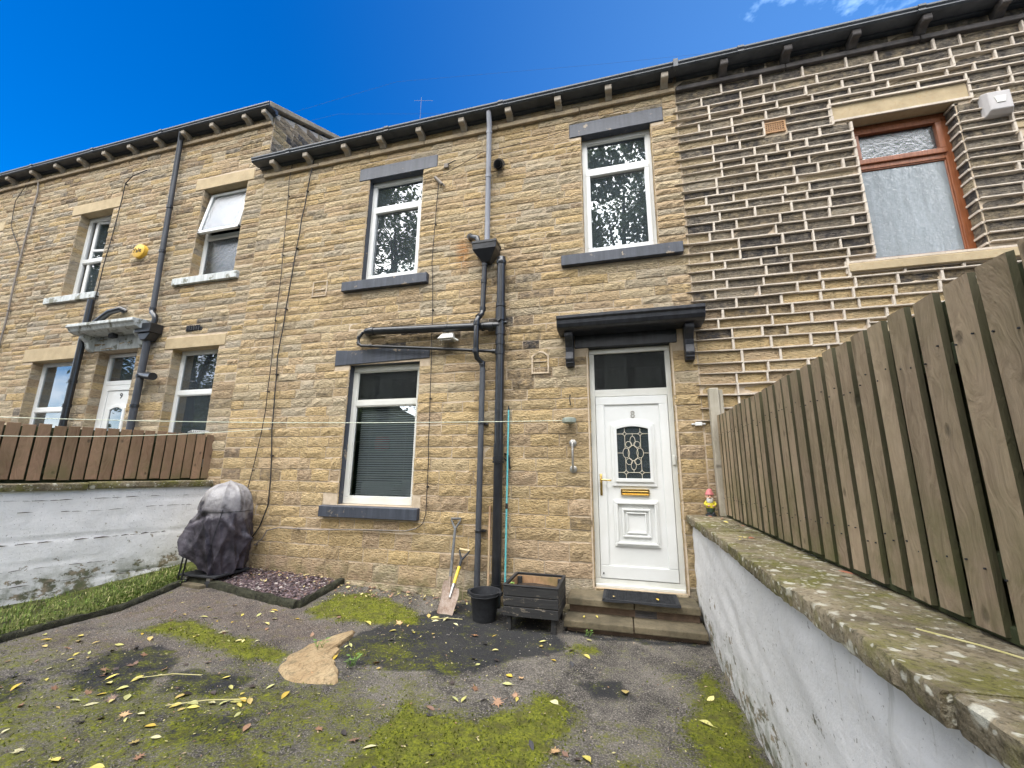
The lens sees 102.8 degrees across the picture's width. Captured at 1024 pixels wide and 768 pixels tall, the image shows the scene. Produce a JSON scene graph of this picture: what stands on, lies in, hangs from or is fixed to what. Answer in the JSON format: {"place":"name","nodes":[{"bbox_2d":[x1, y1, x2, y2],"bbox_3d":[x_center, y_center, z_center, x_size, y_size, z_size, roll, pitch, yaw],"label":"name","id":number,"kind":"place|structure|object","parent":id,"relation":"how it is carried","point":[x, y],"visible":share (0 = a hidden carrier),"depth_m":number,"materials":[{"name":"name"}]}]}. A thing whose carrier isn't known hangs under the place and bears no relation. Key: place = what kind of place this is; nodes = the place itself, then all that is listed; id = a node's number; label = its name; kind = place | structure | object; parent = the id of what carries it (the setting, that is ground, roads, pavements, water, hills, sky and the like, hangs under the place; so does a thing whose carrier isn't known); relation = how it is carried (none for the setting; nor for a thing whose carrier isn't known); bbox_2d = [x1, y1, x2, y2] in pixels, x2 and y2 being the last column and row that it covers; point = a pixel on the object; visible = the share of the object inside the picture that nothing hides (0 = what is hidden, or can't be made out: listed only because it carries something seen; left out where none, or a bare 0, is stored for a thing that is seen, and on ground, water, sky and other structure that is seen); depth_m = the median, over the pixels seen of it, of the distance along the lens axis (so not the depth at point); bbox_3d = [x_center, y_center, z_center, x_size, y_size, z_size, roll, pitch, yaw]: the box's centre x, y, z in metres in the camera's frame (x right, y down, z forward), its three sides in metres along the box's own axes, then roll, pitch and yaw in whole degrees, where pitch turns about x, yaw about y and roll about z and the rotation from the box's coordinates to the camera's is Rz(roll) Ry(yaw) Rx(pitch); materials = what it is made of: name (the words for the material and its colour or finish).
{"place":"outdoors","nodes":[
{"label":"outdoors","id":0,"kind":"place"},
{"bbox_2d":[0,583,772,767],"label":"yard","id":1,"kind":"structure","parent":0,"point":[525,664],"depth_m":2.77,"materials":[{"name":"grey asphalt"}]},
{"bbox_2d":[11,744,26,753],"bbox_3d":[-2.628,1.946,2.175,0.066,0.010,0.074,12,-16,-44],"label":"fallen leaf","id":2,"kind":"object","parent":1,"relation":"on","point":[18,750],"visible":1,"depth_m":2.17,"materials":[{"name":"beige plant"}]},
{"bbox_2d":[50,757,60,760],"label":"fallen leaf","id":3,"kind":"object","parent":1,"relation":"on","point":[56,759],"visible":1,"depth_m":2.11,"materials":[{"name":"yellow plant"}]},
{"bbox_2d":[90,763,104,767],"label":"fallen leaf","id":4,"kind":"object","parent":1,"relation":"on","point":[99,765],"visible":1,"depth_m":2.06,"materials":[{"name":"yellow plant"}]},
{"bbox_2d":[103,693,117,701],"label":"fallen leaf","id":5,"kind":"object","parent":1,"relation":"on","point":[113,697],"visible":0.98,"depth_m":2.66,"materials":[{"name":"brown plant"}]},
{"bbox_2d":[0,562,221,636],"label":"grass verge","id":6,"kind":"object","parent":1,"relation":"on","point":[188,565],"depth_m":4.44,"materials":[{"name":"plant"}]},
{"bbox_2d":[117,711,131,716],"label":"fallen leaf","id":7,"kind":"object","parent":1,"relation":"on","point":[124,714],"visible":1,"depth_m":2.49,"materials":[{"name":"beige plant"}]},
{"bbox_2d":[124,693,130,699],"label":"fallen leaf","id":8,"kind":"object","parent":1,"relation":"on","point":[127,696],"visible":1,"depth_m":2.69,"materials":[{"name":"plant"}]},
{"bbox_2d":[134,753,143,760],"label":"fallen leaf","id":9,"kind":"object","parent":1,"relation":"on","point":[138,757],"visible":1,"depth_m":2.13,"materials":[{"name":"brown plant"}]},
{"bbox_2d":[133,673,200,678],"bbox_3d":[-2.463,2.093,2.936,0.450,0.016,0.030,2,-12,-6],"label":"leaf stalk","id":10,"kind":"object","parent":1,"relation":"on","point":[167,674],"visible":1,"depth_m":2.94,"materials":[{"name":"yellow plant"}]},
{"bbox_2d":[0,577,344,642],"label":"kerb edging","id":11,"kind":"object","parent":1,"relation":"on","point":[270,598],"visible":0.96,"depth_m":4.45,"materials":[{"name":"grey concrete"}]},
{"bbox_2d":[181,581,205,589],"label":"paving slab","id":12,"kind":"structure","parent":1,"relation":"on","point":[193,585],"depth_m":4.89,"materials":[{"name":"stone"}]},
{"bbox_2d":[165,698,246,705],"bbox_3d":[-1.952,2.032,2.618,0.470,0.016,0.016,2,-12,-9],"label":"leaf stalk","id":13,"kind":"object","parent":1,"relation":"on","point":[206,700],"visible":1,"depth_m":2.62,"materials":[{"name":"beige plant"}]},
{"bbox_2d":[177,480,253,587],"bbox_3d":[-3.717,1.879,5.268,0.764,1.240,0.735,-3,-12,15],"label":"barbecue","id":14,"kind":"object","parent":1,"relation":"on","point":[215,538],"visible":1,"depth_m":5.08,"materials":[{"name":"grey fabric"}]},
{"bbox_2d":[243,723,250,730],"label":"fallen leaf","id":15,"kind":"object","parent":1,"relation":"on","point":[246,726],"visible":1,"depth_m":2.37,"materials":[{"name":"brown plant"}]},
{"bbox_2d":[247,696,252,703],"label":"fallen leaf","id":16,"kind":"object","parent":1,"relation":"on","point":[249,700],"visible":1,"depth_m":2.65,"materials":[{"name":"yellow plant"}]},
{"bbox_2d":[230,569,330,594],"bbox_3d":[-3.061,2.426,4.983,1.750,0.127,0.768,-3,-12,15],"label":"gravel bed","id":17,"kind":"object","parent":1,"relation":"on","point":[255,574],"visible":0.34,"depth_m":5.25,"materials":[{"name":"stone"}]},
{"bbox_2d":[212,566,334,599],"bbox_3d":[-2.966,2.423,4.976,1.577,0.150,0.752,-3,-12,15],"label":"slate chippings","id":18,"kind":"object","parent":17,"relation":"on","point":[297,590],"visible":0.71,"depth_m":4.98,"materials":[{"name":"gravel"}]},
{"bbox_2d":[281,691,289,698],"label":"fallen leaf","id":19,"kind":"object","parent":1,"relation":"on","point":[284,694],"visible":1,"depth_m":2.72,"materials":[{"name":"yellow plant"}]},
{"bbox_2d":[278,630,354,684],"bbox_3d":[-1.583,2.205,3.301,0.498,0.074,1.026,3,-12,-13],"label":"flat stone slab","id":20,"kind":"object","parent":1,"relation":"on","point":[299,666],"visible":0.91,"depth_m":3.13,"materials":[{"name":"beige stone"}]},
{"bbox_2d":[313,637,329,648],"bbox_3d":[-1.587,2.176,3.415,0.127,0.093,0.153,9,-14,-36],"label":"sapling shoot","id":21,"kind":"object","parent":20,"relation":"on","point":[319,643],"visible":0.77,"depth_m":3.42,"materials":[{"name":"green plant"}]},
{"bbox_2d":[344,653,362,666],"bbox_3d":[-1.223,2.135,3.146,0.121,0.071,0.129,3,-12,-10],"label":"sapling shoot","id":22,"kind":"object","parent":1,"relation":"on","point":[351,659],"visible":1,"depth_m":3.14,"materials":[{"name":"green plant"}]},
{"bbox_2d":[0,586,743,767],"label":"grit","id":23,"kind":"object","parent":1,"relation":"on","point":[349,675],"visible":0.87,"depth_m":2.90,"materials":[{"name":"grey gravel"}]},
{"bbox_2d":[0,566,750,767],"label":"leaf litter","id":24,"kind":"object","parent":1,"relation":"on","point":[368,590],"visible":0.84,"depth_m":3.01,"materials":[{"name":"plant"}]},
{"bbox_2d":[0,590,766,767],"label":"moss","id":25,"kind":"object","parent":1,"relation":"on","point":[544,722],"visible":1,"depth_m":2.50,"materials":[{"name":"green plant"}]},
{"bbox_2d":[441,517,460,595],"bbox_3d":[-0.674,2.020,4.647,0.189,0.939,0.289,-3,-12,15],"label":"shovel","id":26,"kind":"object","parent":1,"relation":"on","point":[449,582],"visible":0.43,"depth_m":4.66,"materials":[{"name":"metal"}]},
{"bbox_2d":[437,548,469,614],"bbox_3d":[-0.635,2.163,4.502,0.193,0.604,0.431,-3,-12,15],"label":"shovel","id":27,"kind":"object","parent":1,"relation":"on","point":[448,600],"visible":1,"depth_m":4.38,"materials":[{"name":"metal"}]},
{"bbox_2d":[467,586,502,623],"bbox_3d":[-0.281,2.255,4.171,0.370,0.278,0.342,-3,-12,15],"label":"bucket","id":28,"kind":"object","parent":1,"relation":"on","point":[484,601],"visible":1,"depth_m":4.07,"materials":[{"name":"black plastic"}]},
{"bbox_2d":[491,695,505,707],"bbox_3d":[-0.085,2.058,2.658,0.121,0.018,0.109,-5,2,-25],"label":"fallen leaf","id":29,"kind":"object","parent":1,"relation":"on","point":[497,701],"visible":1,"depth_m":2.66,"materials":[{"name":"brown plant"}]},
{"bbox_2d":[504,406,509,582],"bbox_3d":[-0.061,1.349,4.735,0.029,2.223,0.084,-3,-12,15],"label":"cleaning pole","id":30,"kind":"object","parent":1,"relation":"on","point":[506,505],"visible":0.92,"depth_m":4.73,"materials":[{"name":"teal plastic"}]},
{"bbox_2d":[529,740,533,750],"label":"fallen leaf","id":31,"kind":"object","parent":1,"relation":"on","point":[531,744],"visible":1,"depth_m":2.24,"materials":[{"name":"grey plant"}]},
{"bbox_2d":[503,571,565,634],"bbox_3d":[0.238,2.182,4.102,0.543,0.412,0.528,-3,-12,15],"label":"planter","id":32,"kind":"object","parent":1,"relation":"on","point":[535,595],"visible":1,"depth_m":3.90,"materials":[{"name":"black paint"}]},
{"bbox_2d":[542,746,559,753],"bbox_3d":[0.221,1.971,2.198,0.121,0.012,0.109,-2,-25,-8],"label":"fallen leaf","id":33,"kind":"object","parent":1,"relation":"on","point":[554,750],"visible":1,"depth_m":2.20,"materials":[{"name":"brown plant"}]},
{"bbox_2d":[582,755,590,761],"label":"fallen leaf","id":34,"kind":"object","parent":1,"relation":"on","point":[588,758],"visible":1,"depth_m":2.15,"materials":[{"name":"yellow plant"}]},
{"bbox_2d":[564,588,708,643],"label":"doorsteps","id":35,"kind":"object","parent":1,"relation":"on","point":[683,623],"visible":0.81,"depth_m":3.86,"materials":[{"name":"stone"}]},
{"bbox_2d":[602,589,680,607],"bbox_3d":[1.277,2.133,4.076,0.720,0.020,0.385,-3,-12,15],"label":"doormat","id":36,"kind":"object","parent":35,"relation":"on","point":[650,598],"visible":0.99,"depth_m":4.04,"materials":[{"name":"black rubber"}]},
{"bbox_2d":[700,720,716,727],"bbox_3d":[1.184,2.048,2.466,0.034,0.008,0.115,3,-12,-40],"label":"fallen leaf","id":37,"kind":"object","parent":1,"relation":"on","point":[706,721],"visible":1,"depth_m":2.48,"materials":[{"name":"yellow plant"}]},
{"bbox_2d":[707,696,713,700],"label":"fallen leaf","id":38,"kind":"object","parent":1,"relation":"on","point":[710,698],"visible":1,"depth_m":2.74,"materials":[{"name":"yellow plant"}]},
{"bbox_2d":[0,0,939,172],"label":"sky","id":39,"kind":"structure","parent":0,"point":[76,75],"materials":[{"name":"blue"}]},
{"label":"ground","id":40,"kind":"structure","parent":0,"visible":0},
{"bbox_2d":[0,480,212,605],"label":"garden wall","id":41,"kind":"structure","parent":40,"relation":"on","point":[56,539],"depth_m":4.89,"materials":[{"name":"paint"}]},
{"bbox_2d":[0,421,213,482],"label":"wooden fence","id":42,"kind":"object","parent":41,"relation":"on","point":[123,455],"visible":0.94,"depth_m":5.10,"materials":[{"name":"brown wood"}]},
{"bbox_2d":[189,430,208,432],"bbox_3d":[-4.616,0.706,6.020,0.216,0.035,0.207,-8,-15,36],"label":"wire rack","id":43,"kind":"object","parent":42,"relation":"on","point":[192,431],"visible":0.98,"depth_m":6.02,"materials":[{"name":"white metal"}]},
{"bbox_2d":[0,101,339,487],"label":"terraced house","id":44,"kind":"structure","parent":40,"relation":"on","point":[193,359],"depth_m":7.36,"materials":[{"name":"stone"}]},
{"bbox_2d":[0,179,38,344],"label":"cable","id":45,"kind":"object","parent":44,"relation":"attached to","point":[8,310],"visible":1,"depth_m":8.23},
{"bbox_2d":[11,177,31,254],"bbox_3d":[-10.279,-3.504,8.560,0.712,1.957,0.020,-3,-12,15],"label":"cable","id":46,"kind":"object","parent":44,"relation":"attached to","point":[12,217],"visible":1,"depth_m":8.63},
{"bbox_2d":[29,362,72,427],"bbox_3d":[-8.280,0.466,7.494,1.112,1.732,0.210,-3,-12,15],"label":"window","id":47,"kind":"structure","parent":44,"relation":"in","point":[50,395],"depth_m":7.53,"materials":[{"name":"white plastic"}]},
{"bbox_2d":[72,215,111,293],"bbox_3d":[-8.044,-2.470,8.048,0.902,1.732,0.210,-3,-12,15],"label":"window","id":48,"kind":"structure","parent":44,"relation":"in","point":[93,264],"depth_m":8.07,"materials":[{"name":"white plastic"}]},
{"bbox_2d":[58,299,127,426],"bbox_3d":[-7.156,0.237,6.920,0.960,3.591,0.213,-3,-12,15],"label":"soil pipe","id":49,"kind":"object","parent":44,"relation":"attached to","point":[67,404],"visible":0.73,"depth_m":7.07,"materials":[{"name":"black plastic"}]},
{"bbox_2d":[94,353,136,431],"bbox_3d":[-6.746,0.775,6.939,0.932,2.680,0.088,-3,-12,15],"label":"door","id":50,"kind":"structure","parent":44,"relation":"in","point":[120,368],"depth_m":7.09,"materials":[{"name":"white plastic"}]},
{"bbox_2d":[95,170,147,299],"bbox_3d":[-7.296,-2.487,7.550,0.706,3.210,0.054,-3,-12,15],"label":"cable","id":51,"kind":"object","parent":44,"relation":"attached to","point":[111,239],"visible":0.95,"depth_m":7.66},
{"bbox_2d":[132,244,148,258],"bbox_3d":[-6.682,-2.379,7.342,0.290,0.267,0.090,-3,-12,15],"label":"alarm box","id":52,"kind":"object","parent":44,"relation":"attached to","point":[140,251],"visible":1,"depth_m":7.30,"materials":[{"name":"yellow plastic"}]},
{"bbox_2d":[126,131,183,431],"bbox_3d":[-5.948,-1.371,6.857,0.611,6.734,0.209,-3,-12,15],"label":"drainpipe","id":53,"kind":"object","parent":44,"relation":"attached to","point":[149,332],"visible":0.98,"depth_m":6.77,"materials":[{"name":"black plastic"}]},
{"bbox_2d":[168,349,217,435],"bbox_3d":[-5.040,0.312,6.636,0.962,1.747,0.190,-3,-12,15],"label":"window","id":54,"kind":"structure","parent":44,"relation":"in","point":[196,374],"depth_m":6.64,"materials":[{"name":"white plastic"}]},
{"bbox_2d":[197,188,246,274],"bbox_3d":[-5.001,-2.639,7.092,0.962,1.692,0.244,-3,-12,15],"label":"window","id":55,"kind":"structure","parent":44,"relation":"in","point":[224,211],"depth_m":7.12,"materials":[{"name":"white plastic"}]},
{"bbox_2d":[275,53,705,117],"bbox_3d":[1.980,-6.027,7.888,12.333,3.152,0.184,2,-12,-5],"label":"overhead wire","id":56,"kind":"object","parent":44,"relation":"attached to","point":[481,74],"visible":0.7,"depth_m":7.57,"materials":[{"name":"black metal"}]},
{"bbox_2d":[220,61,708,618],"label":"terraced house","id":57,"kind":"structure","parent":40,"relation":"on","point":[604,313],"depth_m":5.36,"materials":[{"name":"stone"}]},
{"bbox_2d":[248,166,291,486],"bbox_3d":[-3.645,-0.944,6.236,0.208,5.521,0.052,-3,-12,15],"label":"cable","id":58,"kind":"object","parent":57,"relation":"attached to","point":[274,333],"visible":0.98,"depth_m":6.16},
{"bbox_2d":[252,160,314,537],"bbox_3d":[-3.474,-0.754,6.147,0.451,5.929,0.056,-3,-12,15],"label":"cable","id":59,"kind":"object","parent":57,"relation":"attached to","point":[276,374],"visible":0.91,"depth_m":6.05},
{"bbox_2d":[254,527,415,544],"bbox_3d":[-2.318,1.965,5.261,2.392,0.326,0.055,-3,-12,15],"label":"cable","id":60,"kind":"object","parent":57,"relation":"attached to","point":[333,529],"visible":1,"depth_m":5.25,"materials":[{"name":"grey plastic"}]},
{"bbox_2d":[343,363,419,505],"bbox_3d":[-1.730,0.662,5.548,1.082,1.872,0.070,-3,-12,15],"label":"window","id":61,"kind":"structure","parent":57,"relation":"in","point":[388,385],"depth_m":5.63,"materials":[{"name":"white plastic"}]},
{"bbox_2d":[355,406,415,496],"bbox_3d":[-1.702,0.895,5.613,0.910,1.300,0.040,-3,-12,15],"label":"venetian blind","id":62,"kind":"object","parent":57,"relation":"hanging from","point":[372,411],"visible":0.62,"depth_m":5.61,"materials":[{"name":"grey plastic"}]},
{"bbox_2d":[360,481,410,495],"bbox_3d":[-1.669,1.567,5.843,0.920,0.380,0.380,-3,-12,15],"label":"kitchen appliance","id":63,"kind":"object","parent":57,"relation":"in","point":[388,490],"visible":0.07,"depth_m":5.71,"materials":[{"name":"plastic"}]},
{"bbox_2d":[366,175,422,278],"bbox_3d":[-1.737,-2.329,6.170,0.912,1.692,0.088,-3,-12,15],"label":"window","id":64,"kind":"structure","parent":57,"relation":"in","point":[394,237],"depth_m":6.18,"materials":[{"name":"glass"}]},
{"bbox_2d":[356,331,494,353],"bbox_3d":[-1.151,-0.576,5.470,2.096,0.517,0.138,-3,-12,15],"label":"waste pipe","id":65,"kind":"object","parent":57,"relation":"attached to","point":[358,343],"visible":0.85,"depth_m":5.42,"materials":[{"name":"black plastic"}]},
{"bbox_2d":[416,183,438,528],"bbox_3d":[-1.079,-0.588,5.465,0.125,4.805,0.051,-3,-12,15],"label":"cable","id":66,"kind":"object","parent":57,"relation":"attached to","point":[430,398],"visible":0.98,"depth_m":5.39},
{"bbox_2d":[364,256,506,606],"bbox_3d":[-1.079,0.432,5.179,2.081,4.202,0.173,-3,-12,16],"label":"soil pipe","id":67,"kind":"object","parent":57,"relation":"attached to","point":[498,326],"visible":0.98,"depth_m":5.01,"materials":[{"name":"black plastic"}]},
{"bbox_2d":[434,176,444,186],"bbox_3d":[-1.056,-2.946,5.939,0.190,0.209,0.048,-4,-13,22],"label":"cable connector","id":68,"kind":"object","parent":57,"relation":"attached to","point":[438,180],"visible":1,"depth_m":5.92,"materials":[{"name":"white plastic"}]},
{"bbox_2d":[437,332,457,342],"bbox_3d":[-0.815,-0.610,5.329,0.264,0.134,0.187,-3,-12,15],"label":"floodlight","id":69,"kind":"object","parent":57,"relation":"attached to","point":[445,337],"visible":1,"depth_m":5.28,"materials":[{"name":"white plastic"}]},
{"bbox_2d":[444,160,455,168],"bbox_3d":[-0.903,-3.200,5.966,0.195,0.078,0.047,-4,-13,21],"label":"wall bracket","id":70,"kind":"object","parent":57,"relation":"attached to","point":[446,165],"depth_m":5.97,"materials":[{"name":"white plastic"}]},
{"bbox_2d":[467,233,479,240],"bbox_3d":[-0.525,-1.934,5.559,0.117,0.339,0.289,10,-15,-38],"label":"overflow pipe","id":71,"kind":"object","parent":57,"relation":"attached to","point":[470,237],"visible":0.69,"depth_m":5.50,"materials":[{"name":"white plastic"}]},
{"bbox_2d":[471,110,500,586],"bbox_3d":[-0.350,-0.737,5.200,0.344,6.402,0.227,-3,-12,15],"label":"drainpipe","id":72,"kind":"object","parent":57,"relation":"attached to","point":[486,250],"visible":0.99,"depth_m":5.13,"materials":[{"name":"black plastic"}]},
{"bbox_2d":[487,506,490,585],"bbox_3d":[-0.261,1.891,4.604,0.027,0.983,0.244,1,-12,-2],"label":"broom handle","id":73,"kind":"object","parent":57,"relation":"attached to","point":[488,562],"visible":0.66,"depth_m":4.61,"materials":[{"name":"brown wood"}]},
{"bbox_2d":[493,158,504,170],"bbox_3d":[-0.197,-3.050,5.683,0.173,0.253,0.290,-3,-12,15],"label":"boiler flue","id":74,"kind":"object","parent":57,"relation":"attached to","point":[498,164],"visible":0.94,"depth_m":5.65,"materials":[{"name":"black plastic"}]},
{"bbox_2d":[438,130,566,175],"bbox_3d":[-0.176,-3.246,5.764,1.940,0.348,0.012,-3,-12,15],"label":"cable","id":75,"kind":"object","parent":57,"relation":"attached to","point":[503,147],"visible":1,"depth_m":5.77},
{"bbox_2d":[504,453,510,468],"bbox_3d":[-0.061,0.915,4.864,0.109,0.192,0.042,-10,-16,40],"label":"pole holder","id":76,"kind":"object","parent":57,"relation":"attached to","point":[508,460],"visible":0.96,"depth_m":4.83,"materials":[{"name":"plastic"}]},
{"bbox_2d":[562,417,575,423],"bbox_3d":[0.658,0.421,4.698,0.170,0.064,0.170,7,-14,-29],"label":"clothesline reel","id":77,"kind":"object","parent":57,"relation":"attached to","point":[568,420],"visible":1,"depth_m":4.63,"materials":[{"name":"grey plastic"}]},
{"bbox_2d":[0,417,561,422],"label":"clothesline","id":78,"kind":"object","parent":77,"relation":"attached to","point":[279,422],"visible":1,"depth_m":4.46,"materials":[{"name":"white plastic"}]},
{"bbox_2d":[569,439,576,472],"bbox_3d":[0.696,0.822,4.668,0.084,0.377,0.079,-3,-12,15],"label":"grab rail","id":79,"kind":"object","parent":57,"relation":"attached to","point":[573,443],"visible":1,"depth_m":4.65,"materials":[{"name":"metal"}]},
{"bbox_2d":[582,129,657,252],"bbox_3d":[1.385,-2.488,5.357,0.892,1.742,0.088,-3,-12,15],"label":"window","id":80,"kind":"structure","parent":57,"relation":"in","point":[634,144],"depth_m":5.41,"materials":[{"name":"white plastic"}]},
{"bbox_2d":[589,345,686,593],"bbox_3d":[1.367,0.869,4.595,0.922,2.660,0.141,-3,-12,15],"label":"door","id":81,"kind":"structure","parent":57,"relation":"in","point":[639,537],"depth_m":4.57,"materials":[{"name":"white plastic"}]},
{"bbox_2d":[691,422,705,425],"bbox_3d":[2.012,0.431,4.409,0.140,0.040,0.035,-3,-12,15],"label":"junction box","id":82,"kind":"object","parent":57,"relation":"attached to","point":[698,423],"visible":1,"depth_m":4.40,"materials":[{"name":"white plastic"}]},
{"bbox_3d":[-3.461,0.647,5.838,0.070,0.031,0.086,-3,-12,15],"label":"wall hook","id":83,"kind":"object","parent":57,"relation":"attached to","visible":0},
{"bbox_2d":[20,429,265,436],"bbox_3d":[-4.764,0.574,4.979,3.100,0.239,0.006,8,-14,-31],"label":"clothesline","id":84,"kind":"object","parent":83,"relation":"attached to","point":[132,435],"visible":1,"depth_m":4.89,"materials":[{"name":"green plastic"}]},
{"bbox_2d":[671,0,1023,515],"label":"terraced house","id":85,"kind":"structure","parent":40,"relation":"on","point":[843,182],"depth_m":4.54,"materials":[{"name":"stone"}]},
{"bbox_2d":[853,112,976,258],"bbox_3d":[4.343,-2.140,4.512,0.957,1.752,0.088,-3,-12,15],"label":"window","id":86,"kind":"structure","parent":85,"relation":"in","point":[914,193],"depth_m":4.49,"materials":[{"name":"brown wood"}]},
{"bbox_2d":[977,89,1013,119],"bbox_3d":[5.058,-2.927,4.263,0.229,0.270,0.106,-3,-12,15],"label":"alarm box","id":87,"kind":"object","parent":85,"relation":"attached to","point":[996,104],"visible":1,"depth_m":4.23,"materials":[{"name":"grey plastic"}]},
{"bbox_2d":[686,515,1023,767],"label":"garden wall","id":88,"kind":"structure","parent":40,"relation":"on","point":[823,663],"depth_m":1.39,"materials":[{"name":"paint"}]},
{"bbox_2d":[704,489,716,515],"bbox_3d":[2.020,1.205,4.168,0.112,0.267,0.113,5,-12,-20],"label":"garden gnome","id":89,"kind":"object","parent":88,"relation":"on","point":[710,504],"visible":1,"depth_m":4.14,"materials":[{"name":"yellow ceramic"}]},
{"bbox_2d":[707,238,1023,647],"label":"wooden fence","id":90,"kind":"object","parent":88,"relation":"on","point":[892,458],"visible":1,"depth_m":1.42,"materials":[{"name":"brown wood"}]},
{"bbox_2d":[916,628,1023,658],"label":"leaf stalk","id":91,"kind":"object","parent":88,"relation":"on","point":[971,643],"visible":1,"depth_m":1.04,"materials":[{"name":"brown plant"}]}
]}

